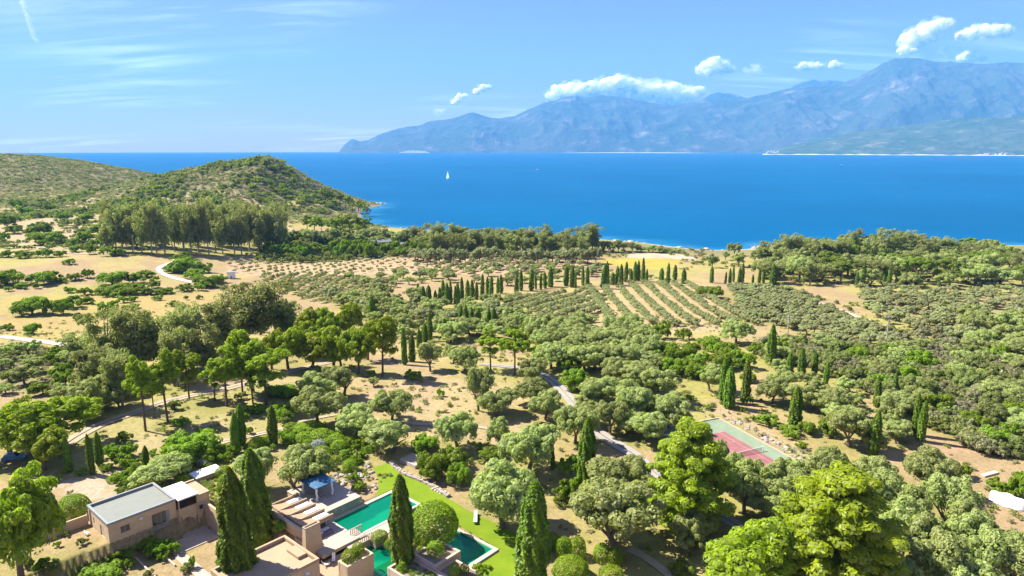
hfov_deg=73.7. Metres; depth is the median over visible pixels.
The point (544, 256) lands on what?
olive tree
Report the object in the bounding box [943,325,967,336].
olive tree
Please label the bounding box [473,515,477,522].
sun lounger
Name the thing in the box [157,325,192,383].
eucalyptus tree
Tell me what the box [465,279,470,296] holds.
cypress tree
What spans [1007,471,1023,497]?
shrub
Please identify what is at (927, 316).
olive tree
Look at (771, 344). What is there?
cypress tree
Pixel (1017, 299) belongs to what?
olive tree
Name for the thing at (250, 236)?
eucalyptus tree
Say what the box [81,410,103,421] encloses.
broadleaf tree
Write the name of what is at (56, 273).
shrub
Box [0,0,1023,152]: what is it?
sky
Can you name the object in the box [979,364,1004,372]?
shrub
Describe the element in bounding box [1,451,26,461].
parked car
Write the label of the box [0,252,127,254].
sandy lane
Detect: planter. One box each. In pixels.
[338,548,373,575]
[387,558,442,575]
[414,539,460,570]
[436,559,477,575]
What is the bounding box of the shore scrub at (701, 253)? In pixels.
[600,247,1023,309]
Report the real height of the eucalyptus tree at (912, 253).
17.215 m
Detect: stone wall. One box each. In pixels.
[388,460,450,497]
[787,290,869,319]
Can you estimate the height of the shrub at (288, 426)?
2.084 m
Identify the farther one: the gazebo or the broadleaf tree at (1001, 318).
the broadleaf tree at (1001, 318)
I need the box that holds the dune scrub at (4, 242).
[0,190,290,249]
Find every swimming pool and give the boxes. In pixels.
[327,490,419,533]
[366,543,392,575]
[438,528,498,566]
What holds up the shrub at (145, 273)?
on the ground at (68, 553)
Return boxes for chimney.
[302,520,322,555]
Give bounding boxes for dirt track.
[68,362,331,445]
[136,427,282,467]
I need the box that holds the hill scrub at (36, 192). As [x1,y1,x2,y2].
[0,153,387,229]
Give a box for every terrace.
[287,482,360,516]
[400,453,419,468]
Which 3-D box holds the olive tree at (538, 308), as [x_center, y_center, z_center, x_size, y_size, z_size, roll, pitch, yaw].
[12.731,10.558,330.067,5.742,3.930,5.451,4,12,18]
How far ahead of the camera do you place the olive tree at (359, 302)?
326.91 m
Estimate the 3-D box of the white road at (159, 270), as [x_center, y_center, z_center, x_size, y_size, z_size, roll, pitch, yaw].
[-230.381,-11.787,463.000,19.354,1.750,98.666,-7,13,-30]
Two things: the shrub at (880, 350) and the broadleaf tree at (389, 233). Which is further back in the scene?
the broadleaf tree at (389, 233)
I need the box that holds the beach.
[763,154,1023,155]
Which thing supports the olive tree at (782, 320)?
on the ground at (68, 553)
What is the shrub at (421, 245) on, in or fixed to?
on the ground at (68, 553)
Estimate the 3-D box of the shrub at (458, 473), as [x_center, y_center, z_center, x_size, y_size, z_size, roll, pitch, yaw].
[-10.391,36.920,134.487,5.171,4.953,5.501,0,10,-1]
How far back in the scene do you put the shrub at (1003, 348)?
217.77 m
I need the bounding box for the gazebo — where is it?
[299,473,335,501]
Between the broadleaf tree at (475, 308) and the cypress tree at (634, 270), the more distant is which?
the cypress tree at (634, 270)
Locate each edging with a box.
[134,557,154,575]
[161,552,175,566]
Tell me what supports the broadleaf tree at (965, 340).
on the ground at (68, 553)
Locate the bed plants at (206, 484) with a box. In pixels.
[189,478,218,501]
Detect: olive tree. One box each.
[323,286,337,298]
[353,298,368,314]
[369,278,385,283]
[391,293,403,299]
[398,303,417,309]
[406,248,420,259]
[409,293,421,307]
[412,270,425,277]
[412,305,432,316]
[413,248,427,261]
[415,308,435,321]
[421,248,436,262]
[435,246,446,261]
[438,310,458,320]
[441,247,456,263]
[443,273,456,281]
[456,249,465,262]
[460,251,469,260]
[469,252,480,257]
[470,275,480,282]
[473,248,486,260]
[480,307,503,318]
[482,297,500,307]
[484,248,493,256]
[489,246,500,257]
[490,262,502,266]
[502,250,515,257]
[506,266,515,271]
[513,250,522,259]
[516,262,525,269]
[520,264,531,270]
[522,248,539,259]
[526,269,539,274]
[526,301,537,307]
[533,247,544,262]
[533,305,542,311]
[534,273,547,280]
[536,311,545,316]
[540,251,549,258]
[546,251,553,261]
[550,250,567,257]
[555,311,566,315]
[558,309,569,314]
[566,248,576,261]
[573,248,586,258]
[579,248,595,263]
[584,267,596,275]
[591,247,602,261]
[591,264,601,269]
[648,318,658,323]
[656,306,665,310]
[670,319,681,325]
[729,286,743,291]
[732,291,745,295]
[735,296,750,303]
[735,302,749,307]
[737,307,751,311]
[746,310,765,318]
[747,287,759,291]
[748,282,760,287]
[750,290,759,295]
[750,300,766,308]
[750,307,768,312]
[752,294,767,299]
[759,296,769,301]
[762,283,773,288]
[763,289,775,294]
[765,303,782,309]
[767,292,776,296]
[767,297,779,301]
[768,310,786,318]
[769,299,788,309]
[769,317,784,325]
[772,288,784,293]
[773,285,786,290]
[779,295,796,302]
[780,315,794,325]
[783,305,799,309]
[783,309,795,313]
[784,285,795,291]
[784,306,798,311]
[784,312,797,316]
[784,318,800,329]
[787,299,803,305]
[789,301,799,306]
[791,316,802,325]
[795,290,808,294]
[795,308,815,316]
[796,294,810,303]
[798,324,813,334]
[800,305,810,309]
[801,319,812,324]
[803,301,816,307]
[804,314,816,319]
[806,299,818,302]
[806,308,815,313]
[809,294,821,298]
[809,321,818,331]
[810,331,826,337]
[812,319,833,330]
[815,304,828,307]
[815,311,828,316]
[818,324,842,334]
[819,313,842,318]
[822,307,838,312]
[823,302,835,307]
[824,315,838,320]
[825,326,844,333]
[831,320,845,326]
[831,333,850,342]
[833,309,848,313]
[837,318,855,323]
[840,323,862,329]
[841,329,861,336]
[843,324,863,335]
[848,337,866,345]
[850,318,871,327]
[855,282,868,289]
[856,332,876,341]
[861,287,876,294]
[861,294,875,299]
[861,299,882,309]
[862,319,876,327]
[864,326,877,332]
[868,304,885,315]
[868,322,884,330]
[868,331,880,342]
[875,292,886,297]
[876,335,895,340]
[877,286,893,291]
[877,288,892,295]
[877,298,893,305]
[877,336,893,343]
[881,314,898,321]
[882,281,898,288]
[882,293,898,299]
[883,296,895,301]
[883,331,901,338]
[885,305,897,310]
[888,310,909,320]
[891,305,915,316]
[893,292,910,298]
[894,299,913,306]
[899,285,913,289]
[902,289,917,298]
[902,297,915,304]
[904,316,928,324]
[911,292,927,298]
[911,305,923,313]
[911,321,932,330]
[914,299,929,307]
[920,297,933,302]
[920,309,935,315]
[920,315,942,324]
[922,292,934,298]
[927,316,945,325]
[929,302,946,308]
[930,312,948,320]
[935,306,953,313]
[936,290,958,296]
[939,295,961,302]
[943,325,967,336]
[944,312,956,322]
[946,284,959,290]
[946,300,959,304]
[947,303,964,306]
[952,306,960,315]
[955,316,964,323]
[956,324,980,330]
[958,293,969,299]
[964,288,979,294]
[964,296,978,301]
[965,291,984,298]
[966,299,980,305]
[980,304,994,310]
[983,285,995,288]
[983,299,1005,308]
[984,291,998,297]
[994,296,1010,305]
[1000,285,1018,292]
[1005,304,1021,309]
[1006,306,1023,309]
[1010,287,1023,293]
[1010,296,1023,306]
[1010,301,1023,307]
[1014,289,1023,296]
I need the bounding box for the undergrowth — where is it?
[0,309,1023,575]
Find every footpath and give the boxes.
[298,413,486,428]
[626,547,674,575]
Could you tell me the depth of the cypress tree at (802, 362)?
201.39 m
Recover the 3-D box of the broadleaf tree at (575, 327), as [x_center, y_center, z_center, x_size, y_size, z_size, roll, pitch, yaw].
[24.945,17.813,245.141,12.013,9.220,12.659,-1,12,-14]
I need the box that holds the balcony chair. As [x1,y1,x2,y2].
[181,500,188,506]
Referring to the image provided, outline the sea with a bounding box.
[4,152,1023,249]
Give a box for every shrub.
[0,215,16,225]
[0,232,10,239]
[0,250,14,256]
[0,269,26,284]
[0,323,14,330]
[0,369,10,379]
[3,286,12,290]
[4,225,22,233]
[7,199,24,205]
[8,296,50,314]
[10,304,30,315]
[14,250,35,258]
[14,282,27,288]
[16,206,36,212]
[22,322,41,334]
[22,555,34,567]
[24,223,53,232]
[24,230,64,243]
[24,272,56,282]
[26,382,51,394]
[31,556,57,573]
[32,283,40,288]
[35,248,52,256]
[40,348,61,364]
[42,270,63,277]
[42,300,61,314]
[43,204,58,209]
[47,344,65,352]
[47,363,73,374]
[47,558,60,567]
[50,369,78,384]
[51,299,73,313]
[52,541,60,546]
[53,212,73,218]
[53,250,66,256]
[53,276,67,282]
[54,474,62,480]
[60,295,82,307]
[61,258,75,264]
[61,529,69,535]
[63,286,76,292]
[64,272,84,279]
[65,239,80,243]
[68,245,81,251]
[71,559,122,575]
[72,312,86,321]
[73,468,87,475]
[75,230,94,240]
[75,287,93,294]
[75,537,88,545]
[78,214,93,219]
[80,269,94,277]
[81,296,95,302]
[83,243,95,253]
[89,224,98,232]
[89,239,103,246]
[93,283,129,294]
[95,271,127,284]
[96,246,125,255]
[96,300,118,312]
[98,463,113,471]
[99,290,111,295]
[101,546,133,563]
[102,443,118,456]
[110,292,119,296]
[111,470,132,485]
[114,441,138,454]
[114,453,131,464]
[114,486,128,493]
[115,431,133,442]
[117,296,128,302]
[118,283,144,293]
[118,459,140,467]
[120,554,135,568]
[122,271,146,282]
[122,303,139,308]
[122,476,138,484]
[128,296,137,301]
[129,286,152,294]
[129,535,157,551]
[136,270,156,276]
[141,540,160,556]
[143,568,154,575]
[145,279,160,287]
[149,448,156,455]
[150,288,166,293]
[151,294,162,299]
[152,199,167,206]
[153,538,181,556]
[155,550,168,560]
[161,263,182,271]
[164,287,173,293]
[164,300,175,306]
[166,257,202,271]
[166,399,181,408]
[168,251,190,259]
[171,416,187,425]
[174,283,192,290]
[179,562,194,572]
[182,269,204,277]
[188,555,194,565]
[190,442,222,463]
[191,275,223,286]
[191,284,205,290]
[196,428,210,433]
[197,262,213,270]
[201,460,215,466]
[211,274,228,279]
[217,451,232,461]
[221,443,229,451]
[224,444,241,454]
[234,391,247,398]
[243,403,265,413]
[246,427,253,433]
[261,384,297,397]
[264,241,274,249]
[264,244,282,253]
[266,403,295,419]
[272,518,286,531]
[278,416,291,423]
[278,429,291,438]
[281,246,295,254]
[282,422,307,432]
[282,438,295,445]
[290,240,301,247]
[293,243,307,255]
[293,428,304,436]
[304,244,314,252]
[310,242,320,246]
[322,243,332,251]
[329,240,339,246]
[333,244,346,253]
[334,240,351,254]
[334,441,350,450]
[339,448,355,455]
[339,452,353,459]
[340,238,355,245]
[346,472,360,480]
[349,240,359,253]
[349,455,362,463]
[351,439,367,449]
[351,480,366,490]
[355,449,366,457]
[357,240,372,253]
[363,243,376,255]
[363,370,375,376]
[369,240,384,246]
[378,244,393,255]
[389,241,399,248]
[393,245,409,255]
[402,241,408,246]
[404,369,421,379]
[409,240,418,247]
[410,432,439,453]
[416,242,429,249]
[417,450,447,480]
[432,445,467,469]
[436,388,444,395]
[446,462,471,485]
[472,562,493,575]
[478,444,506,460]
[505,327,513,337]
[531,346,543,356]
[552,478,574,503]
[556,358,582,371]
[557,454,578,475]
[558,368,589,391]
[569,476,583,490]
[580,356,606,369]
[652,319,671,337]
[652,339,679,355]
[653,349,668,365]
[659,357,684,372]
[663,345,692,358]
[668,556,695,575]
[673,358,699,376]
[674,328,692,339]
[681,341,700,357]
[685,394,697,399]
[687,351,709,365]
[687,364,708,380]
[695,286,724,296]
[695,335,722,350]
[702,403,713,409]
[706,342,718,353]
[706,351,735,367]
[713,342,738,353]
[729,349,757,367]
[739,372,756,383]
[746,396,753,403]
[747,342,764,353]
[754,413,779,425]
[756,336,767,344]
[777,338,789,346]
[779,424,801,437]
[784,333,807,341]
[787,353,798,364]
[792,346,814,353]
[793,339,807,344]
[794,441,808,449]
[796,421,816,432]
[806,353,822,364]
[818,418,836,435]
[822,351,852,367]
[827,340,852,351]
[832,359,865,370]
[840,364,865,379]
[842,347,869,356]
[852,354,864,359]
[861,367,875,374]
[867,374,888,380]
[868,346,886,355]
[873,342,889,348]
[880,344,898,347]
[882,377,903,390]
[883,323,895,331]
[890,328,907,332]
[892,332,911,340]
[893,362,921,376]
[895,360,921,371]
[899,374,943,394]
[900,345,924,351]
[901,350,938,366]
[910,329,927,336]
[912,335,928,339]
[915,326,930,334]
[916,340,940,347]
[922,365,944,370]
[923,393,954,411]
[924,343,949,353]
[927,369,952,379]
[929,350,949,358]
[931,333,946,339]
[932,325,948,337]
[932,376,946,381]
[937,414,966,426]
[938,405,963,415]
[939,337,962,346]
[947,366,980,379]
[950,372,981,390]
[951,345,978,351]
[954,359,973,366]
[954,398,976,410]
[959,410,990,426]
[960,383,989,401]
[960,462,972,476]
[962,351,985,367]
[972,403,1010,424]
[976,366,1002,380]
[977,424,1013,443]
[978,390,1008,403]
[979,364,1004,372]
[983,344,1008,353]
[984,354,999,361]
[985,476,1016,496]
[999,422,1021,434]
[1001,434,1023,450]
[1002,374,1011,378]
[1002,401,1023,411]
[1005,397,1023,403]
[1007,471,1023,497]
[1011,372,1023,379]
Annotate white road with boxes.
[0,336,64,345]
[156,259,190,282]
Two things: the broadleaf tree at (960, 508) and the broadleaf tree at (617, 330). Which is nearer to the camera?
the broadleaf tree at (960, 508)
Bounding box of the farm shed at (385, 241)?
[371,239,391,242]
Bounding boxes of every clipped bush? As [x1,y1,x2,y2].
[58,493,91,519]
[105,475,114,482]
[129,480,149,489]
[130,462,140,470]
[174,473,191,483]
[214,465,231,477]
[217,474,222,489]
[248,436,266,448]
[283,433,296,443]
[292,420,326,436]
[294,431,316,443]
[302,438,311,443]
[310,427,335,441]
[316,445,331,453]
[320,438,333,445]
[327,432,347,446]
[328,455,340,463]
[330,439,348,453]
[341,548,358,564]
[342,459,358,472]
[344,434,357,444]
[351,541,364,556]
[360,443,376,452]
[371,529,387,542]
[384,539,389,549]
[397,561,406,570]
[412,499,458,546]
[426,540,444,556]
[448,562,460,575]
[460,562,469,574]
[548,531,559,551]
[551,554,588,575]
[553,538,562,552]
[556,536,572,556]
[569,536,586,559]
[593,542,610,564]
[598,563,624,575]
[606,546,623,565]
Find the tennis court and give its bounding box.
[661,417,814,474]
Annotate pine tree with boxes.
[0,395,31,451]
[0,396,103,454]
[0,459,66,575]
[23,424,69,470]
[121,354,160,430]
[137,378,166,417]
[143,348,180,422]
[159,428,223,464]
[172,349,200,398]
[197,344,247,406]
[203,374,226,400]
[223,329,251,391]
[223,329,265,391]
[234,345,269,403]
[239,340,291,405]
[261,328,282,368]
[274,325,305,368]
[291,306,316,325]
[295,332,333,366]
[298,320,319,334]
[302,214,310,228]
[307,217,322,229]
[313,325,348,365]
[314,306,340,328]
[316,217,324,230]
[323,218,340,226]
[323,341,348,366]
[327,187,332,196]
[329,215,342,228]
[335,191,343,202]
[336,301,362,331]
[336,326,375,373]
[337,214,347,228]
[342,214,355,230]
[348,198,355,211]
[352,215,360,225]
[356,215,373,230]
[359,318,380,359]
[361,206,371,214]
[361,315,398,376]
[477,326,498,369]
[497,329,533,375]
[646,416,740,535]
[703,516,803,575]
[764,459,912,575]
[816,251,842,263]
[822,256,852,277]
[828,261,858,281]
[838,247,859,254]
[850,241,862,254]
[864,234,877,240]
[883,253,901,257]
[901,257,927,271]
[902,256,918,271]
[909,257,937,283]
[934,257,968,270]
[937,269,965,285]
[946,242,963,249]
[959,237,977,242]
[962,250,981,254]
[962,254,979,258]
[980,250,1011,258]
[1006,248,1021,253]
[1013,265,1023,283]
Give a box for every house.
[86,482,176,542]
[162,479,209,537]
[210,535,319,575]
[272,493,333,538]
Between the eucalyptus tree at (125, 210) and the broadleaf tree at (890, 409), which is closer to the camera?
the broadleaf tree at (890, 409)
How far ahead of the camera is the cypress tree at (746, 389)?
178.77 m
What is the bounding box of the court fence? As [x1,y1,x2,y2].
[670,407,811,458]
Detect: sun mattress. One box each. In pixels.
[287,496,301,503]
[295,502,310,509]
[303,507,319,514]
[313,512,328,519]
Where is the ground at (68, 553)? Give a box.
[0,155,1023,575]
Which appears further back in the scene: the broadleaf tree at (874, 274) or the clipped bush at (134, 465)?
the broadleaf tree at (874, 274)
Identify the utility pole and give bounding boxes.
[885,314,892,337]
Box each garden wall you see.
[38,514,88,542]
[204,501,218,531]
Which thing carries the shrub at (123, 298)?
on the ground at (68, 553)
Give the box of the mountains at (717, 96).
[696,80,843,101]
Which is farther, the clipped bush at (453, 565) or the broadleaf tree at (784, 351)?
the broadleaf tree at (784, 351)
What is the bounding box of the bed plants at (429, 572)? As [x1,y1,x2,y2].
[395,562,435,575]
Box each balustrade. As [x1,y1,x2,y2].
[350,524,361,534]
[360,532,371,541]
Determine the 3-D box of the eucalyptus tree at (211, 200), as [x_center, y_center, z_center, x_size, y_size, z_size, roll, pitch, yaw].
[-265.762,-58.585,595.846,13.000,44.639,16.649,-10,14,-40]
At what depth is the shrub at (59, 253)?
501.92 m
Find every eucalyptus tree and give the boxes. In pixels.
[55,330,101,368]
[67,342,114,386]
[75,306,125,357]
[95,198,113,226]
[95,215,113,253]
[97,347,129,405]
[100,206,123,246]
[108,305,162,362]
[109,207,126,248]
[115,202,130,244]
[121,215,136,251]
[129,202,142,216]
[129,314,187,362]
[131,209,149,253]
[139,201,166,252]
[140,199,160,254]
[151,202,171,247]
[154,210,172,253]
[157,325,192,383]
[159,205,180,251]
[164,198,174,246]
[164,300,206,355]
[168,203,186,251]
[177,203,202,253]
[181,320,224,368]
[190,210,207,253]
[195,198,213,254]
[195,288,244,357]
[199,195,213,244]
[205,205,222,251]
[210,217,235,253]
[212,203,223,220]
[220,199,232,228]
[220,282,284,336]
[223,212,241,253]
[225,202,244,247]
[228,203,250,253]
[235,197,248,244]
[239,204,257,251]
[245,278,302,331]
[247,203,260,247]
[251,215,265,252]
[254,209,273,241]
[259,208,279,243]
[267,200,287,244]
[269,200,290,228]
[271,300,300,332]
[407,225,425,240]
[409,235,427,248]
[417,230,428,244]
[421,221,446,244]
[425,231,442,249]
[437,234,453,250]
[440,232,455,245]
[444,223,459,245]
[451,225,469,244]
[451,232,467,250]
[462,237,476,251]
[463,228,486,247]
[480,227,498,245]
[482,230,498,255]
[493,236,507,250]
[494,227,514,246]
[495,227,517,245]
[504,233,521,251]
[513,228,527,249]
[519,226,537,247]
[520,237,535,250]
[530,232,538,249]
[535,231,552,251]
[536,223,556,244]
[544,234,563,251]
[549,232,564,247]
[558,228,572,249]
[561,233,577,250]
[568,226,586,244]
[576,229,591,247]
[576,236,590,249]
[581,222,603,247]
[755,244,769,258]
[758,260,791,278]
[759,240,777,256]
[770,248,792,258]
[771,239,787,256]
[776,232,803,249]
[780,263,794,274]
[783,252,799,256]
[795,239,810,250]
[796,260,823,284]
[800,236,820,246]
[806,240,820,250]
[806,255,824,263]
[807,237,832,257]
[825,238,836,250]
[829,239,850,253]
[831,236,853,253]
[846,228,868,250]
[853,254,872,257]
[856,259,875,270]
[859,238,880,256]
[869,236,884,256]
[869,259,899,279]
[870,227,903,254]
[884,235,912,248]
[895,229,918,248]
[901,249,925,267]
[904,233,926,249]
[914,236,942,252]
[928,242,951,253]
[930,236,955,248]
[940,251,957,269]
[955,241,984,255]
[971,241,995,250]
[990,245,1004,253]
[1009,249,1023,278]
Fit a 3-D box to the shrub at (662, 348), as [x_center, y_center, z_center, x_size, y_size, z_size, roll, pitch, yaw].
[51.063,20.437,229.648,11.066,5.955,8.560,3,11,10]
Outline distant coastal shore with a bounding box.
[399,150,428,152]
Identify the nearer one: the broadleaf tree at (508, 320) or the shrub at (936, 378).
the shrub at (936, 378)
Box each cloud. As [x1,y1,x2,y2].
[451,93,467,104]
[473,84,492,93]
[545,75,704,104]
[696,56,733,75]
[798,60,842,69]
[896,18,952,56]
[955,24,1011,40]
[956,50,988,62]
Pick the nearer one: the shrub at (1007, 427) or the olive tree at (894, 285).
the shrub at (1007, 427)
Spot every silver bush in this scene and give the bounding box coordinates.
[197,457,210,467]
[310,439,326,447]
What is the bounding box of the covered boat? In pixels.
[989,490,1023,510]
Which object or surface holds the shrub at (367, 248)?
on the ground at (68, 553)
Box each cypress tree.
[61,434,73,472]
[85,433,95,474]
[92,431,103,465]
[141,445,149,465]
[214,466,258,573]
[229,412,239,452]
[235,403,246,445]
[239,447,273,547]
[266,405,277,444]
[367,296,376,319]
[387,474,414,565]
[400,328,407,364]
[408,333,415,361]
[416,329,422,347]
[420,286,425,295]
[422,323,428,341]
[426,285,431,298]
[427,311,432,340]
[437,287,440,298]
[440,279,444,297]
[444,282,450,299]
[449,280,452,302]
[453,285,456,303]
[455,282,460,303]
[458,304,462,316]
[460,277,464,298]
[463,304,469,333]
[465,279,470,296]
[469,306,473,330]
[470,280,474,297]
[475,282,478,299]
[475,307,481,319]
[480,273,484,294]
[485,277,488,294]
[486,307,490,322]
[489,275,493,294]
[491,307,496,319]
[496,277,499,292]
[499,275,503,293]
[513,480,552,575]
[514,274,518,292]
[518,269,522,290]
[528,268,534,290]
[534,271,536,289]
[539,273,542,289]
[543,272,546,288]
[547,266,553,286]
[550,451,555,469]
[563,266,569,285]
[569,266,574,287]
[574,272,576,287]
[576,416,596,484]
[581,266,584,285]
[585,266,589,288]
[600,263,607,287]
[606,261,609,283]
[610,272,614,284]
[615,266,619,284]
[618,264,623,284]
[624,261,628,281]
[629,269,633,279]
[632,261,637,280]
[637,260,640,280]
[641,258,645,279]
[659,268,663,279]
[666,263,670,282]
[672,265,677,279]
[681,269,686,283]
[709,266,713,282]
[718,358,727,401]
[723,366,736,408]
[728,268,731,282]
[732,265,734,281]
[737,267,741,282]
[740,359,751,398]
[741,262,744,282]
[757,269,761,282]
[762,270,764,282]
[765,324,777,364]
[769,264,776,287]
[786,352,794,372]
[787,386,804,426]
[797,348,806,372]
[811,351,818,374]
[823,361,829,383]
[855,271,859,286]
[860,261,866,283]
[867,410,882,455]
[872,375,882,407]
[887,265,891,282]
[893,372,898,387]
[895,270,900,282]
[911,392,922,434]
[916,400,928,441]
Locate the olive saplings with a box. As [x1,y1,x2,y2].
[227,248,1023,324]
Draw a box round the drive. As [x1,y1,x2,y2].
[479,363,744,527]
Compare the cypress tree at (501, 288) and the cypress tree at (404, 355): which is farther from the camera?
the cypress tree at (501, 288)
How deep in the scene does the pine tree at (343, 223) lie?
720.36 m
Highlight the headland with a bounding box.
[766,117,1023,155]
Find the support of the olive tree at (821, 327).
on the ground at (68, 553)
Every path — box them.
[170,528,217,555]
[174,552,210,575]
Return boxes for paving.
[295,522,364,558]
[320,551,351,575]
[346,536,370,548]
[365,517,406,548]
[384,537,432,551]
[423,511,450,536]
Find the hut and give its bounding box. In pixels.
[226,271,235,278]
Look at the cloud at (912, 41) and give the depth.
26308.17 m
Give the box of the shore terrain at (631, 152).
[579,152,684,152]
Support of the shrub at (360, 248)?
on the ground at (68, 553)
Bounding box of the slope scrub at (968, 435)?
[758,333,1023,457]
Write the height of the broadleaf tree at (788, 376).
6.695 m
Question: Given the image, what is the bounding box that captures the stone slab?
[980,470,998,476]
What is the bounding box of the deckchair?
[331,552,335,563]
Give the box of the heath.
[0,342,86,391]
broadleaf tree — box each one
[0,346,14,354]
[0,353,11,358]
[0,358,12,368]
[0,383,15,393]
[4,366,42,383]
[12,339,41,354]
[16,354,37,360]
[18,356,45,368]
[48,382,74,396]
[55,350,70,363]
[65,374,110,403]
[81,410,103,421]
[103,387,131,408]
[127,450,192,487]
[231,446,278,477]
[273,443,335,488]
[288,229,302,239]
[289,384,347,424]
[292,387,300,395]
[295,370,341,392]
[301,229,320,239]
[305,230,320,241]
[309,364,321,371]
[318,232,333,241]
[321,366,353,393]
[329,227,341,236]
[332,293,350,304]
[335,402,373,435]
[341,232,353,239]
[341,288,359,295]
[342,273,353,277]
[348,295,365,301]
[349,234,364,239]
[354,229,367,237]
[357,418,409,452]
[360,276,371,285]
[361,229,375,236]
[361,303,367,315]
[363,288,384,296]
[365,311,381,319]
[366,228,378,236]
[367,376,379,386]
[368,234,387,240]
[368,291,392,304]
[369,282,381,288]
[369,389,412,420]
[372,304,390,316]
[375,228,389,237]
[375,273,386,277]
[376,283,393,292]
[379,297,396,304]
[383,278,391,283]
[385,306,408,315]
[386,231,395,237]
[388,274,398,280]
[391,231,404,240]
[392,298,413,306]
[395,314,418,328]
[396,324,414,333]
[397,229,410,240]
[397,269,408,277]
[402,286,421,297]
[403,276,416,284]
[408,304,433,317]
[413,319,426,330]
[415,340,441,371]
[416,277,426,282]
[417,296,436,305]
[420,300,445,309]
[420,322,437,330]
[426,268,439,273]
[428,272,437,279]
[431,308,450,316]
[433,316,451,323]
[433,410,477,446]
[436,322,465,341]
[437,296,449,307]
[441,269,453,279]
[442,344,460,362]
[446,321,471,338]
[447,345,483,370]
[451,303,463,310]
[455,316,481,334]
[460,296,474,302]
[464,300,483,306]
[464,365,494,410]
[467,305,486,313]
[468,457,538,528]
[472,320,484,334]
[475,322,498,336]
[476,387,519,416]
[479,293,501,300]
[481,310,497,321]
[483,269,493,276]
[483,323,505,334]
[486,416,509,442]
[488,319,501,325]
[497,422,560,469]
[498,313,508,327]
[500,296,513,302]
[500,316,519,324]
[502,276,514,284]
[502,307,521,314]
[504,322,519,328]
[507,314,527,327]
[508,309,525,317]
[510,268,519,274]
[512,377,548,398]
[516,358,547,377]
[519,326,530,338]
[522,316,547,342]
[527,389,561,419]
[529,329,550,343]
[530,264,539,268]
[530,341,568,368]
[540,314,558,323]
[541,327,568,342]
[543,322,565,330]
[550,316,575,326]
[552,267,561,273]
[552,404,600,444]
[553,337,582,346]
[558,320,589,329]
[559,344,573,351]
[562,264,574,269]
[565,323,593,331]
[565,331,587,344]
[567,327,590,343]
[567,345,606,371]
[568,476,666,551]
[569,268,580,275]
[569,311,596,325]
[571,316,588,325]
[573,401,595,410]
[574,350,598,372]
[574,394,604,405]
[578,378,614,398]
[580,378,597,383]
[585,454,657,494]
[586,330,617,343]
[588,340,604,346]
[590,262,602,266]
[592,328,603,331]
[593,400,629,433]
[594,241,607,249]
[597,357,629,376]
[598,345,626,360]
[598,375,640,398]
[602,315,628,327]
[603,241,612,250]
[608,339,623,344]
[609,242,619,251]
[609,331,622,339]
[610,328,626,332]
[611,356,631,379]
[613,239,624,252]
[613,322,633,329]
[615,386,653,411]
[616,360,658,385]
[617,344,648,360]
[617,409,645,434]
[619,327,643,339]
[619,341,642,359]
[620,401,643,427]
[622,313,644,321]
[625,319,638,323]
[626,242,638,250]
[626,361,648,386]
[628,411,670,441]
[629,321,653,329]
[630,334,664,351]
[634,328,657,335]
[636,247,646,251]
[638,351,664,364]
[639,367,681,394]
[649,391,689,427]
[651,245,665,252]
[665,405,692,430]
[669,514,709,549]
[672,248,684,252]
[674,503,721,535]
[699,363,721,390]
[706,253,719,265]
[714,439,729,457]
[718,319,756,342]
[722,251,729,259]
[723,451,745,496]
[724,458,776,513]
[726,242,742,252]
[730,252,745,266]
[749,251,760,260]
[751,256,782,277]
[752,478,790,517]
[755,377,787,403]
[764,342,792,357]
[764,368,799,383]
[765,456,807,496]
[767,358,790,370]
[768,244,794,256]
[768,335,793,342]
[780,256,792,273]
[784,254,817,279]
[785,384,819,401]
[785,457,807,473]
[792,247,813,255]
[795,371,821,384]
[803,389,823,409]
[803,445,850,477]
[807,379,830,389]
[811,334,838,346]
[811,386,854,405]
[817,264,837,281]
[821,402,856,414]
[826,408,873,447]
[832,375,860,391]
[836,233,849,240]
[842,253,864,275]
[849,392,866,406]
[850,455,907,484]
[852,256,877,261]
[856,268,882,285]
[856,430,891,447]
[860,360,870,369]
[864,471,892,516]
[867,359,898,374]
[874,406,904,430]
[874,559,924,575]
[875,255,891,262]
[875,390,915,409]
[876,351,903,362]
[877,495,935,556]
[879,472,933,511]
[882,413,912,437]
[884,422,912,443]
[886,256,912,276]
[887,341,916,347]
[887,345,907,357]
[890,247,914,256]
[893,511,973,575]
[894,385,933,399]
[896,338,924,345]
[897,272,923,284]
[901,444,962,491]
[919,265,941,278]
[919,472,985,521]
[923,253,957,274]
[923,552,1004,575]
[933,273,958,286]
[936,249,959,256]
[942,510,1017,569]
[943,343,954,349]
[944,499,999,532]
[946,360,976,371]
[950,350,970,358]
[952,257,985,279]
[954,262,997,284]
[956,304,991,315]
[958,310,994,320]
[960,335,996,349]
[961,314,995,330]
[963,328,1002,342]
[973,252,1006,277]
[974,350,997,356]
[975,239,999,245]
[975,378,1023,400]
[982,375,1018,384]
[985,529,1023,575]
[988,266,1023,285]
[989,312,1023,325]
[991,323,1023,337]
[996,242,1013,248]
[996,333,1023,353]
[999,353,1023,362]
[1002,309,1023,314]
[1003,406,1023,428]
[1006,257,1014,265]
[1006,311,1023,319]
[1006,355,1023,368]
[1012,377,1023,386]
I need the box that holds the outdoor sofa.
[320,524,333,537]
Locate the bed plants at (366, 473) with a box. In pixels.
[330,461,392,490]
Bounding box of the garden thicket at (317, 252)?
[254,231,410,262]
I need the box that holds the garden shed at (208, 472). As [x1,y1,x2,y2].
[188,464,220,481]
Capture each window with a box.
[120,524,129,532]
[151,510,165,525]
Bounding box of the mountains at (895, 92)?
[339,58,1023,152]
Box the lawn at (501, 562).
[373,463,516,575]

